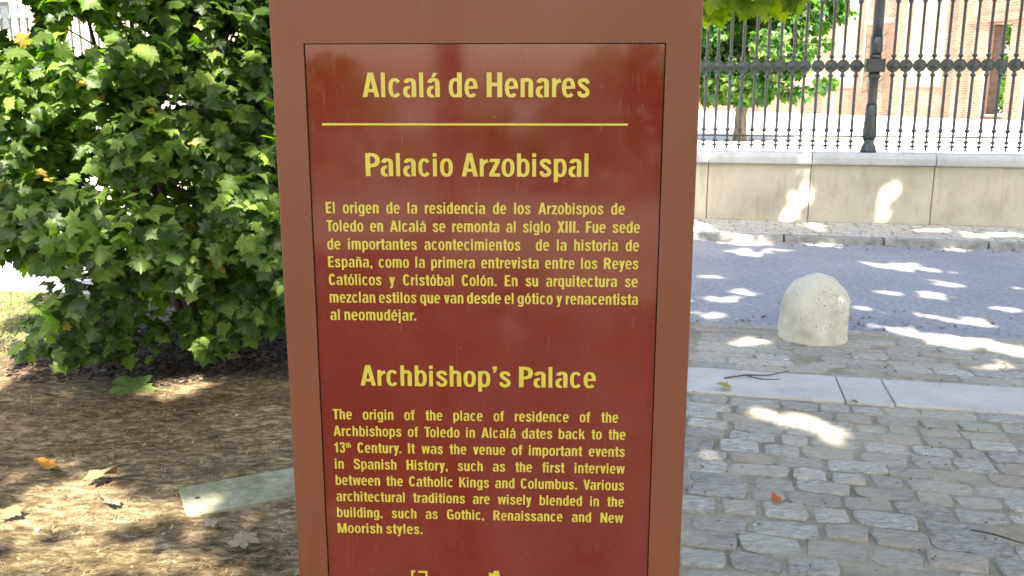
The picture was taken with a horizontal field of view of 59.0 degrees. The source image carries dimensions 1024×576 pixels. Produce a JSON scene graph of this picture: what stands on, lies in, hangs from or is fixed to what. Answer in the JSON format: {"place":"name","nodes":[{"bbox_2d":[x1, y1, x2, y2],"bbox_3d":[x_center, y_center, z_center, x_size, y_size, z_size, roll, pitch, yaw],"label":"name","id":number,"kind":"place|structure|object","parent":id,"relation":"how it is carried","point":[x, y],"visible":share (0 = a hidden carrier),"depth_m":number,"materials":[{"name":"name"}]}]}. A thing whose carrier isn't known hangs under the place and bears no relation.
{"place":"outdoors","nodes":[
{"label":"outdoors","id":0,"kind":"place"},
{"bbox_2d":[0,290,298,575],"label":"planting bed","id":1,"kind":"object","parent":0,"point":[175,507],"visible":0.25,"depth_m":3.75,"materials":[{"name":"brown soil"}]},
{"bbox_2d":[0,504,25,518],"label":"fallen leaf","id":2,"kind":"object","parent":1,"relation":"on","point":[11,511],"visible":1,"depth_m":3.27,"materials":[{"name":"yellow plant"}]},
{"bbox_2d":[33,457,58,469],"bbox_3d":[-1.897,0.704,3.668,0.108,0.035,0.124,29,4,21],"label":"fallen leaf","id":3,"kind":"object","parent":1,"relation":"on","point":[46,463],"visible":1,"depth_m":3.67,"materials":[{"name":"orange plant"}]},
{"bbox_2d":[0,286,159,363],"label":"green grass","id":4,"kind":"structure","parent":1,"relation":"on","point":[18,309],"depth_m":6.46,"materials":[{"name":"plant"}]},
{"bbox_2d":[84,465,120,479],"bbox_3d":[-1.607,0.723,3.575,0.140,0.046,0.157,-7,-3,24],"label":"fallen leaf","id":5,"kind":"object","parent":1,"relation":"on","point":[94,474],"visible":1,"depth_m":3.57,"materials":[{"name":"yellow plant"}]},
{"bbox_2d":[96,491,120,504],"bbox_3d":[-1.500,0.778,3.356,0.097,0.032,0.109,26,-19,-37],"label":"fallen leaf","id":6,"kind":"object","parent":1,"relation":"on","point":[105,498],"visible":1,"depth_m":3.35,"materials":[{"name":"beige plant"}]},
{"bbox_2d":[106,375,159,395],"bbox_3d":[-1.975,0.543,4.685,0.304,0.046,0.259,-6,39,-13],"label":"fallen leaf","id":7,"kind":"object","parent":1,"relation":"on","point":[123,384],"visible":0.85,"depth_m":4.72,"materials":[{"name":"green plant"}]},
{"bbox_2d":[0,0,285,374],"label":"bush","id":8,"kind":"object","parent":1,"relation":"on","point":[212,253],"visible":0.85,"depth_m":4.35,"materials":[{"name":"green plant"}]},
{"bbox_2d":[0,318,288,386],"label":"bark mulch","id":9,"kind":"object","parent":1,"relation":"on","point":[157,358],"visible":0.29,"depth_m":5.13,"materials":[{"name":"brown wood"}]},
{"bbox_2d":[225,353,240,359],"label":"fallen leaf","id":10,"kind":"object","parent":9,"relation":"on","point":[233,356],"visible":0.78,"depth_m":5.24,"materials":[{"name":"plant"}]},
{"bbox_2d":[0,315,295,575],"bbox_3d":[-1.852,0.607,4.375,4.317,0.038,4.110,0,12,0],"label":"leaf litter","id":11,"kind":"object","parent":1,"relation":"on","point":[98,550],"visible":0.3,"depth_m":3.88,"materials":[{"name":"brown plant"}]},
{"bbox_2d":[0,314,298,575],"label":"soil clods","id":12,"kind":"object","parent":1,"relation":"on","point":[13,400],"visible":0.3,"depth_m":3.81,"materials":[{"name":"brown soil"}]},
{"bbox_2d":[202,515,219,526],"bbox_3d":[-1.077,0.824,3.225,0.065,0.021,0.072,12,13,2],"label":"fallen leaf","id":13,"kind":"object","parent":1,"relation":"on","point":[210,521],"visible":1,"depth_m":3.21,"materials":[{"name":"grey plant"}]},
{"bbox_2d":[179,467,294,515],"bbox_3d":[-0.876,0.788,3.598,0.820,0.050,0.265,-6,13,-26],"label":"utility cover","id":14,"kind":"object","parent":1,"relation":"on","point":[245,492],"visible":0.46,"depth_m":3.49,"materials":[{"name":"grey concrete"}]},
{"bbox_2d":[167,476,285,511],"bbox_3d":[-0.906,0.766,3.576,0.864,0.018,0.285,-6,13,-25],"label":"cover grit","id":15,"kind":"object","parent":14,"relation":"on","point":[217,490],"visible":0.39,"depth_m":3.48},
{"bbox_2d":[227,531,259,548],"bbox_3d":[-0.903,0.851,3.084,0.133,0.020,0.113,1,22,35],"label":"fallen leaf","id":16,"kind":"object","parent":1,"relation":"on","point":[241,539],"visible":1,"depth_m":3.07,"materials":[{"name":"beige plant"}]},
{"bbox_2d":[269,0,702,575],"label":"information sign","id":17,"kind":"object","parent":1,"relation":"on","point":[487,209],"visible":1,"depth_m":1.18,"materials":[{"name":"brown metal"}]},
{"bbox_2d":[0,231,1023,344],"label":"road","id":18,"kind":"structure","parent":0,"point":[969,290],"depth_m":7.51,"materials":[{"name":"grey asphalt"}]},
{"bbox_2d":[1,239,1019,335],"bbox_3d":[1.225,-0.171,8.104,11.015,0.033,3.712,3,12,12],"label":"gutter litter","id":19,"kind":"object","parent":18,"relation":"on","point":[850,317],"visible":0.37,"depth_m":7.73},
{"bbox_2d":[128,214,1023,249],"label":"street kerb","id":20,"kind":"structure","parent":18,"relation":"on","point":[954,243],"depth_m":9.46,"materials":[{"name":"grey stone"}]},
{"bbox_2d":[8,105,1023,160],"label":"courtyard ground","id":21,"kind":"structure","parent":0,"point":[932,144],"depth_m":19.98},
{"bbox_2d":[0,0,237,104],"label":"palace wing","id":22,"kind":"structure","parent":21,"relation":"on","point":[21,8],"depth_m":75.16,"materials":[{"name":"white"}]},
{"bbox_2d":[0,2,9,28],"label":"window","id":23,"kind":"structure","parent":22,"relation":"in","point":[3,5],"depth_m":75.22,"materials":[{"name":"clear glass"}]},
{"bbox_2d":[699,0,858,140],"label":"courtyard tree","id":24,"kind":"object","parent":21,"relation":"on","point":[814,22],"visible":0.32,"depth_m":15.71,"materials":[{"name":"green plant"}]},
{"bbox_2d":[699,0,1023,120],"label":"palace","id":25,"kind":"structure","parent":21,"relation":"on","point":[914,49],"depth_m":34.51,"materials":[{"name":"beige brick"}]},
{"bbox_2d":[986,25,1003,113],"bbox_3d":[16.871,-7.608,31.606,0.320,3.020,0.080,-3,12,-14],"label":"door leaf","id":26,"kind":"structure","parent":25,"relation":"in","point":[998,35],"depth_m":31.59,"materials":[{"name":"brown wood"}]},
{"bbox_2d":[998,24,1011,112],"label":"garden tree","id":27,"kind":"object","parent":21,"relation":"on","point":[1003,80],"visible":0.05,"depth_m":41.77,"materials":[{"name":"green plant"}]},
{"bbox_2d":[127,205,1023,241],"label":"pavement","id":28,"kind":"structure","parent":0,"point":[790,233],"depth_m":10.04,"materials":[{"name":"grey stone"}]},
{"bbox_2d":[86,150,1023,226],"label":"wall","id":29,"kind":"structure","parent":28,"relation":"on","point":[968,189],"depth_m":10.24,"materials":[{"name":"stone"}]},
{"bbox_2d":[0,0,1023,152],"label":"iron fence","id":30,"kind":"object","parent":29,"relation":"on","point":[874,65],"visible":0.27,"depth_m":10.14,"materials":[{"name":"black metal"}]},
{"bbox_2d":[702,0,809,30],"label":"overhanging branch","id":31,"kind":"object","parent":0,"point":[717,12],"visible":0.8,"depth_m":3.67,"materials":[{"name":"green plant"}]},
{"bbox_2d":[679,322,1023,575],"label":"cobble paving","id":32,"kind":"structure","parent":0,"point":[715,533],"depth_m":3.80,"materials":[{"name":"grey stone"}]},
{"bbox_2d":[770,491,782,502],"bbox_3d":[1.000,0.791,3.429,0.060,0.018,0.054,-6,31,-28],"label":"fallen leaf","id":33,"kind":"object","parent":32,"relation":"on","point":[775,498],"visible":1,"depth_m":3.42,"materials":[{"name":"orange plant"}]},
{"bbox_2d":[777,273,850,346],"bbox_3d":[1.931,0.126,5.774,0.434,0.452,0.441,-7,14,-34],"label":"stone bollard","id":34,"kind":"object","parent":32,"relation":"on","point":[815,307],"visible":0.98,"depth_m":5.62,"materials":[{"name":"beige stone"}]},
{"bbox_2d":[685,326,1008,572],"bbox_3d":[2.544,0.708,3.925,3.596,0.010,3.703,3,12,12],"label":"street debris","id":35,"kind":"object","parent":32,"relation":"on","point":[834,466],"visible":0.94,"depth_m":3.79,"materials":[{"name":"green plant"}]},
{"bbox_2d":[687,367,1023,415],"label":"stone strip","id":36,"kind":"object","parent":32,"relation":"on","point":[918,395],"visible":0.87,"depth_m":4.70,"materials":[{"name":"grey stone"}]},
{"bbox_2d":[715,381,731,389],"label":"fallen leaf","id":37,"kind":"object","parent":36,"relation":"on","point":[726,385],"visible":1,"depth_m":4.74,"materials":[{"name":"yellow plant"}]},
{"bbox_2d":[724,371,788,379],"bbox_3d":[1.352,0.483,4.912,0.394,0.017,0.100,-3,12,-14],"label":"fallen twig","id":38,"kind":"object","parent":36,"relation":"on","point":[750,375],"visible":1,"depth_m":4.93,"materials":[{"name":"brown wood"}]},
{"bbox_2d":[687,327,1023,559],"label":"leaf crumbs","id":39,"kind":"object","parent":32,"relation":"on","point":[835,423],"visible":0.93,"depth_m":3.77,"materials":[{"name":"brown plant"}]},
{"bbox_2d":[971,529,1023,543],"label":"fallen twig","id":40,"kind":"object","parent":32,"relation":"on","point":[994,534],"visible":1,"depth_m":3.14,"materials":[{"name":"brown wood"}]},
{"bbox_2d":[1001,41,1009,88],"label":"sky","id":41,"kind":"structure","parent":0,"point":[1005,50],"materials":[{"name":"white"}]}
]}

